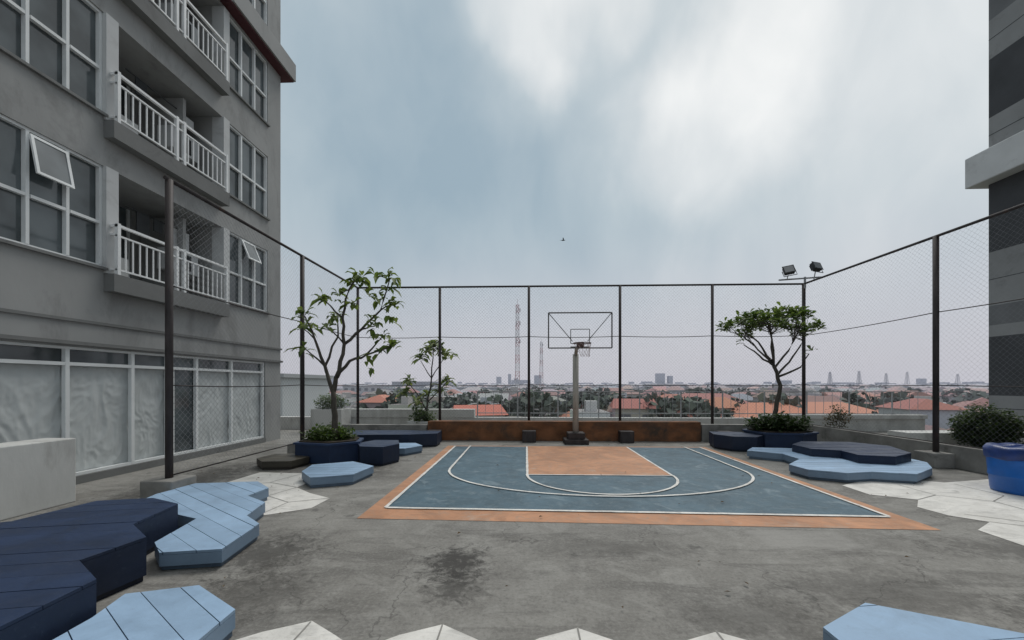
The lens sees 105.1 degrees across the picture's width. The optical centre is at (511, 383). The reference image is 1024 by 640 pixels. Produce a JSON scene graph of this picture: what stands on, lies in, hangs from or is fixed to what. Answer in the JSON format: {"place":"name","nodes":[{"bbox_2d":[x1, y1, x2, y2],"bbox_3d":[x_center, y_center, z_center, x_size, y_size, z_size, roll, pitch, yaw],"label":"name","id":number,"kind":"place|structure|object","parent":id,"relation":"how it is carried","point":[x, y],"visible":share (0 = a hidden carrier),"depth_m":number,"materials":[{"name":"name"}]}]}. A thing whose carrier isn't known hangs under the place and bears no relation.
{"place":"outdoors","nodes":[
{"label":"outdoors","id":0,"kind":"place"},
{"bbox_2d":[0,438,75,520],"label":"white wall","id":1,"kind":"structure","parent":0,"point":[36,475],"depth_m":5.22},
{"bbox_2d":[280,373,332,415],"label":"white office block","id":2,"kind":"structure","parent":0,"point":[316,390],"depth_m":36.08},
{"bbox_2d":[0,429,1023,639],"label":"terrace floor","id":3,"kind":"structure","parent":0,"point":[334,564],"depth_m":3.57,"materials":[{"name":"concrete"}]},
{"bbox_2d":[0,498,177,639],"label":"hexagon bench platform","id":4,"kind":"structure","parent":3,"relation":"on","point":[63,571],"depth_m":3.12,"materials":[{"name":"blue wood"}]},
{"bbox_2d":[0,0,280,441],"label":"facade walls","id":5,"kind":"structure","parent":3,"relation":"on","point":[34,282],"depth_m":7.66,"materials":[{"name":"grey paint"}]},
{"bbox_2d":[0,0,282,484],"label":"balcony slabs","id":6,"kind":"structure","parent":5,"relation":"attached to","point":[154,19],"depth_m":7.90,"materials":[{"name":"grey concrete"}]},
{"bbox_2d":[110,0,227,303],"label":"balcony railings","id":7,"kind":"object","parent":6,"relation":"on","point":[118,86],"visible":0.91,"depth_m":8.34,"materials":[{"name":"white metal"}]},
{"bbox_2d":[102,2,229,303],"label":"pale pilasters","id":8,"kind":"object","parent":5,"relation":"attached to","point":[110,63],"visible":0.31,"depth_m":8.88,"materials":[{"name":"grey paint"}]},
{"bbox_2d":[232,0,295,81],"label":"cornice","id":9,"kind":"structure","parent":5,"relation":"attached to","point":[251,15],"depth_m":11.02,"materials":[{"name":"grey concrete"}]},
{"bbox_2d":[53,585,234,639],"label":"hexagon bench platform","id":10,"kind":"structure","parent":3,"relation":"on","point":[197,612],"depth_m":2.55,"materials":[{"name":"blue wood"}]},
{"bbox_2d":[119,0,211,299],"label":"balcony walls","id":11,"kind":"structure","parent":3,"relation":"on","point":[135,63],"depth_m":9.06,"materials":[{"name":"grey paint"}]},
{"bbox_2d":[4,20,242,452],"bbox_3d":[-8.325,-8.100,0.991,1.390,19.560,21.400,0,0,2],"label":"dark interior","id":12,"kind":"object","parent":11,"relation":"attached to","point":[142,223],"visible":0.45,"depth_m":8.36,"materials":[{"name":"black"}]},
{"bbox_2d":[0,0,266,475],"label":"window frames","id":13,"kind":"structure","parent":11,"relation":"attached to","point":[65,363],"depth_m":7.02,"materials":[{"name":"white metal"}]},
{"bbox_2d":[29,133,74,188],"bbox_3d":[-7.346,-3.546,6.270,0.031,0.620,0.500,-11,0,2],"label":"open sash","id":14,"kind":"object","parent":13,"relation":"attached to","point":[35,156],"visible":1,"depth_m":6.18,"materials":[{"name":"white metal"}]},
{"bbox_2d":[34,138,70,184],"bbox_3d":[-7.346,-3.546,6.270,0.012,0.540,0.420,-11,0,2],"label":"sash glass","id":15,"kind":"object","parent":14,"relation":"attached to","point":[52,161],"visible":1,"depth_m":6.26,"materials":[{"name":"grey glass"}]},
{"bbox_2d":[0,363,259,471],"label":"hanging sheets","id":16,"kind":"object","parent":13,"relation":"hanging from","point":[30,401],"visible":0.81,"depth_m":7.22,"materials":[{"name":"white fabric"}]},
{"bbox_2d":[0,0,262,452],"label":"window panes","id":17,"kind":"object","parent":13,"relation":"in","point":[45,221],"visible":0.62,"depth_m":6.76,"materials":[{"name":"grey glass"}]},
{"bbox_2d":[241,239,261,263],"bbox_3d":[-7.146,-3.625,10.756,0.031,0.550,0.500,-22,-1,2],"label":"open sash","id":18,"kind":"object","parent":13,"relation":"attached to","point":[243,241],"visible":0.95,"depth_m":10.64,"materials":[{"name":"white metal"}]},
{"bbox_2d":[244,242,259,261],"bbox_3d":[-7.146,-3.625,10.756,0.012,0.470,0.420,-22,-1,2],"label":"sash glass","id":19,"kind":"object","parent":18,"relation":"attached to","point":[251,250],"visible":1,"depth_m":10.76,"materials":[{"name":"grey glass"}]},
{"bbox_2d":[220,0,293,82],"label":"red trim","id":20,"kind":"structure","parent":11,"relation":"attached to","point":[245,26],"depth_m":10.84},
{"bbox_2d":[148,481,268,569],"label":"hexagon bench platform","id":21,"kind":"structure","parent":3,"relation":"on","point":[218,524],"depth_m":4.30,"materials":[{"name":"blue wood"}]},
{"bbox_2d":[230,472,329,514],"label":"white hexagon paving","id":22,"kind":"structure","parent":3,"relation":"on","point":[286,494],"depth_m":6.07,"materials":[{"name":"paint"}]},
{"bbox_2d":[257,453,308,469],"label":"hexagon bench platform","id":23,"kind":"structure","parent":3,"relation":"on","point":[281,461],"depth_m":7.91,"materials":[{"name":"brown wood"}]},
{"bbox_2d":[293,437,363,463],"bbox_3d":[-4.020,1.455,8.796,1.418,0.450,1.260,0,0,2],"label":"hexagonal planter box","id":24,"kind":"object","parent":3,"relation":"on","point":[328,451],"visible":0.68,"depth_m":8.33,"materials":[{"name":"blue wood"}]},
{"bbox_2d":[299,421,362,440],"bbox_3d":[-4.087,1.171,8.869,1.164,0.649,1.117,0,0,-42],"label":"planter shrub","id":25,"kind":"object","parent":24,"relation":"in","point":[323,432],"visible":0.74,"depth_m":8.70,"materials":[{"name":"green plant"}]},
{"bbox_2d":[285,267,403,438],"bbox_3d":[-3.681,-0.633,8.804,2.845,4.071,1.501,0,0,2],"label":"frangipani tree","id":26,"kind":"object","parent":24,"relation":"in","point":[356,278],"visible":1,"depth_m":8.72,"materials":[{"name":"green plant"}]},
{"bbox_2d":[311,408,350,430],"bbox_3d":[-6.511,1.290,14.136,1.100,0.820,0.800,0,0,2],"label":"white planter box","id":27,"kind":"object","parent":3,"relation":"on","point":[325,414],"visible":0.37,"depth_m":13.74,"materials":[{"name":"white concrete"}]},
{"bbox_2d":[314,393,348,408],"bbox_3d":[-6.508,0.704,14.091,1.306,0.772,0.999,0,0,2],"label":"round bush","id":28,"kind":"object","parent":27,"relation":"in","point":[324,404],"visible":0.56,"depth_m":14.03,"materials":[{"name":"green plant"}]},
{"bbox_2d":[302,461,373,487],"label":"hexagon bench platform","id":29,"kind":"structure","parent":3,"relation":"on","point":[333,474],"depth_m":6.73,"materials":[{"name":"blue wood"}]},
{"bbox_2d":[358,440,398,465],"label":"hexagon bench platform","id":30,"kind":"structure","parent":3,"relation":"on","point":[378,452],"depth_m":8.17,"materials":[{"name":"blue wood"}]},
{"bbox_2d":[342,424,427,430],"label":"concrete wall","id":31,"kind":"structure","parent":3,"relation":"on","point":[423,427],"depth_m":11.90,"materials":[{"name":"grey concrete"}]},
{"bbox_2d":[347,430,440,446],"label":"hexagon bench platform","id":32,"kind":"structure","parent":3,"relation":"on","point":[427,438],"depth_m":10.54,"materials":[{"name":"blue wood"}]},
{"bbox_2d":[399,443,421,455],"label":"hexagon bench platform","id":33,"kind":"structure","parent":3,"relation":"on","point":[405,449],"depth_m":9.50,"materials":[{"name":"blue wood"}]},
{"bbox_2d":[407,420,427,423],"bbox_3d":[-2.986,1.475,13.362,1.000,0.450,0.700,0,0,2],"label":"white planter box","id":34,"kind":"object","parent":3,"relation":"on","point":[418,422],"visible":0.22,"depth_m":13.02,"materials":[{"name":"grey concrete"}]},
{"bbox_2d":[408,405,436,422],"bbox_3d":[-3.016,1.100,13.284,1.048,0.927,0.869,0,0,2],"label":"planter shrub","id":35,"kind":"object","parent":34,"relation":"in","point":[421,414],"visible":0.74,"depth_m":13.21,"materials":[{"name":"green plant"}]},
{"bbox_2d":[395,339,458,420],"bbox_3d":[-2.894,-0.004,13.461,2.352,3.210,1.044,0,0,2],"label":"frangipani tree","id":36,"kind":"object","parent":34,"relation":"in","point":[432,345],"visible":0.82,"depth_m":13.39,"materials":[{"name":"green plant"}]},
{"bbox_2d":[237,621,744,639],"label":"white hexagon paving","id":37,"kind":"structure","parent":3,"relation":"on","point":[310,630],"depth_m":2.64,"materials":[{"name":"paint"}]},
{"bbox_2d":[428,420,700,441],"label":"rusty kerb wall","id":38,"kind":"structure","parent":3,"relation":"on","point":[511,430],"depth_m":11.66,"materials":[{"name":"metal"}]},
{"bbox_2d":[548,312,612,444],"bbox_3d":[1.749,-0.109,10.735,1.601,3.614,1.613,0,0,-36],"label":"basketball hoop","id":39,"kind":"object","parent":3,"relation":"on","point":[575,436],"visible":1,"depth_m":11.02,"materials":[{"name":"paint"}]},
{"bbox_2d":[140,175,1023,497],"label":"chain link fence","id":40,"kind":"object","parent":3,"relation":"on","point":[934,457],"visible":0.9,"depth_m":8.93,"materials":[{"name":"metal"}]},
{"bbox_2d":[779,261,823,288],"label":"floodlights","id":41,"kind":"object","parent":40,"relation":"attached to","point":[815,267],"visible":0.94,"depth_m":11.77,"materials":[{"name":"black metal"}]},
{"bbox_2d":[358,446,938,529],"bbox_3d":[1.614,1.685,7.668,6.950,0.021,6.000,0,0,2],"label":"basketball court","id":42,"kind":"object","parent":3,"relation":"on","point":[620,485],"visible":1,"depth_m":6.11,"materials":[{"name":"blue paint"}]},
{"bbox_2d":[701,424,759,441],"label":"concrete wall","id":43,"kind":"structure","parent":3,"relation":"on","point":[706,429],"depth_m":11.55,"materials":[{"name":"grey concrete"}]},
{"bbox_2d":[709,431,762,451],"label":"hexagon bench platform","id":44,"kind":"structure","parent":3,"relation":"on","point":[737,441],"depth_m":9.96,"materials":[{"name":"blue wood"}]},
{"bbox_2d":[742,428,818,447],"bbox_3d":[7.199,1.455,10.581,1.628,0.450,1.418,0,0,2],"label":"hexagonal planter box","id":45,"kind":"object","parent":3,"relation":"on","point":[778,439],"visible":0.64,"depth_m":10.03,"materials":[{"name":"blue wood"}]},
{"bbox_2d":[716,302,825,427],"bbox_3d":[7.110,-0.426,10.756,2.517,3.666,2.249,0,0,-27],"label":"frangipani tree","id":46,"kind":"object","parent":45,"relation":"in","point":[765,319],"visible":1,"depth_m":10.60,"materials":[{"name":"green plant"}]},
{"bbox_2d":[742,411,814,432],"bbox_3d":[7.155,1.121,10.532,1.820,0.838,1.174,0,0,2],"label":"planter shrub","id":47,"kind":"object","parent":45,"relation":"in","point":[781,423],"visible":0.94,"depth_m":10.34,"materials":[{"name":"green plant"}]},
{"bbox_2d":[747,447,931,483],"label":"hexagon bench platform","id":48,"kind":"structure","parent":3,"relation":"on","point":[913,471],"depth_m":7.14,"materials":[{"name":"blue wood"}]},
{"bbox_2d":[792,441,910,464],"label":"hexagon bench platform","id":49,"kind":"structure","parent":3,"relation":"on","point":[864,453],"depth_m":8.08,"materials":[{"name":"blue wood"}]},
{"bbox_2d":[807,425,987,474],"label":"concrete wall","id":50,"kind":"structure","parent":3,"relation":"on","point":[970,459],"depth_m":8.83,"materials":[{"name":"grey concrete"}]},
{"bbox_2d":[822,404,856,428],"bbox_3d":[9.399,1.000,11.254,0.784,0.852,0.740,0,0,41],"label":"round bush","id":51,"kind":"object","parent":50,"relation":"on","point":[837,417],"visible":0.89,"depth_m":11.22,"materials":[{"name":"green plant"}]},
{"bbox_2d":[823,603,1023,639],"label":"hexagon bench platform","id":52,"kind":"structure","parent":3,"relation":"on","point":[866,621],"depth_m":2.44,"materials":[{"name":"blue wood"}]},
{"bbox_2d":[843,479,1023,545],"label":"white hexagon paving","id":53,"kind":"structure","parent":3,"relation":"on","point":[1002,513],"depth_m":5.70,"materials":[{"name":"paint"}]},
{"bbox_2d":[982,442,1023,495],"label":"blue plastic bin","id":54,"kind":"object","parent":53,"relation":"on","point":[1005,466],"visible":1,"depth_m":6.06,"materials":[{"name":"blue plastic"}]},
{"bbox_2d":[887,430,1023,447],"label":"white ledge","id":55,"kind":"object","parent":3,"relation":"on","point":[946,438],"visible":0.22,"depth_m":10.24,"materials":[{"name":"white concrete"}]},
{"bbox_2d":[946,402,1023,447],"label":"round bush","id":56,"kind":"object","parent":3,"relation":"on","point":[996,426],"visible":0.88,"depth_m":9.20,"materials":[{"name":"green plant"}]},
{"bbox_2d":[989,14,1023,409],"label":"dark bands","id":57,"kind":"object","parent":3,"relation":"on","point":[1006,77],"visible":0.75,"depth_m":11.66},
{"bbox_2d":[965,130,1023,188],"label":"ledge","id":58,"kind":"object","parent":57,"relation":"on","point":[987,167],"visible":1,"depth_m":11.61,"materials":[{"name":"grey concrete"}]},
{"bbox_2d":[989,0,1023,422],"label":"grey bands","id":59,"kind":"object","parent":57,"relation":"on","point":[1012,33],"visible":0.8,"depth_m":11.64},
{"bbox_2d":[989,0,1023,325],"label":"bands","id":60,"kind":"object","parent":59,"relation":"on","point":[996,7],"visible":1,"depth_m":11.76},
{"bbox_2d":[280,409,927,431],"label":"parapet wall","id":61,"kind":"structure","parent":0,"point":[386,416],"depth_m":14.35,"materials":[{"name":"grey concrete"}]},
{"bbox_2d":[280,0,988,383],"label":"sky","id":62,"kind":"structure","parent":0,"point":[434,142],"materials":[{"name":"grey"}]},
{"bbox_2d":[477,391,920,417],"bbox_3d":[6.694,0.752,14.378,16.025,0.976,0.047,0,0,2],"label":"parapet railing","id":63,"kind":"object","parent":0,"point":[664,413],"visible":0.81,"depth_m":14.37,"materials":[{"name":"grey metal"}]},
{"bbox_3d":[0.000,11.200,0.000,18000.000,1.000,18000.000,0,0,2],"label":"ground","id":64,"kind":"structure","parent":0,"visible":0},
{"bbox_2d":[343,386,394,396],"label":"white office block","id":65,"kind":"structure","parent":64,"relation":"on","point":[368,388],"depth_m":192.66,"materials":[{"name":"white concrete"}]},
{"bbox_2d":[382,388,445,391],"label":"white office block","id":66,"kind":"structure","parent":64,"relation":"on","point":[417,389],"depth_m":176.55,"materials":[{"name":"white concrete"}]},
{"bbox_2d":[392,382,441,387],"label":"office block","id":67,"kind":"structure","parent":64,"relation":"on","point":[422,383],"depth_m":423.71,"materials":[{"name":"grey concrete"}]},
{"bbox_2d":[443,387,500,390],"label":"grey warehouse","id":68,"kind":"structure","parent":64,"relation":"on","point":[490,388],"depth_m":263.21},
{"bbox_2d":[515,300,519,389],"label":"telecom mast","id":69,"kind":"object","parent":64,"relation":"on","point":[516,363],"visible":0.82,"depth_m":199.03,"materials":[{"name":"grey metal"}]},
{"bbox_2d":[539,342,542,386],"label":"telecom mast","id":70,"kind":"object","parent":64,"relation":"on","point":[541,364],"visible":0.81,"depth_m":338.14,"materials":[{"name":"metal"}]},
{"bbox_2d":[329,383,988,429],"bbox_3d":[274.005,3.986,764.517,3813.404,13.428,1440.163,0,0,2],"label":"distant houses","id":71,"kind":"structure","parent":64,"relation":"on","point":[924,398],"depth_m":114.52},
{"bbox_2d":[329,383,988,417],"bbox_3d":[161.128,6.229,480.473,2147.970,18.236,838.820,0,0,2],"label":"distant trees","id":72,"kind":"object","parent":64,"relation":"on","point":[540,400],"visible":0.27,"depth_m":88.50,"materials":[{"name":"green plant"}]},
{"bbox_2d":[331,373,988,384],"bbox_3d":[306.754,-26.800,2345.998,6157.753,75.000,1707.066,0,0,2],"label":"distant skyline","id":73,"kind":"structure","parent":64,"relation":"on","point":[657,381],"depth_m":2137.93},
{"bbox_2d":[642,384,686,387],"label":"office block","id":74,"kind":"structure","parent":64,"relation":"on","point":[663,384],"depth_m":414.40,"materials":[{"name":"grey concrete"}]},
{"bbox_2d":[726,385,767,388],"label":"office block","id":75,"kind":"structure","parent":64,"relation":"on","point":[733,387],"depth_m":372.58,"materials":[{"name":"grey concrete"}]},
{"bbox_2d":[660,393,877,417],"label":"orange roofed houses","id":76,"kind":"structure","parent":64,"relation":"on","point":[758,407],"depth_m":80.28,"materials":[{"name":"orange tile"}]},
{"bbox_2d":[827,373,832,384],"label":"transmission pylon","id":77,"kind":"object","parent":64,"relation":"on","point":[830,375],"visible":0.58,"depth_m":602.71,"materials":[{"name":"grey metal"}]},
{"bbox_2d":[856,372,861,383],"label":"transmission pylon","id":78,"kind":"object","parent":64,"relation":"on","point":[859,378],"visible":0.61,"depth_m":620.05,"materials":[{"name":"grey metal"}]}
]}

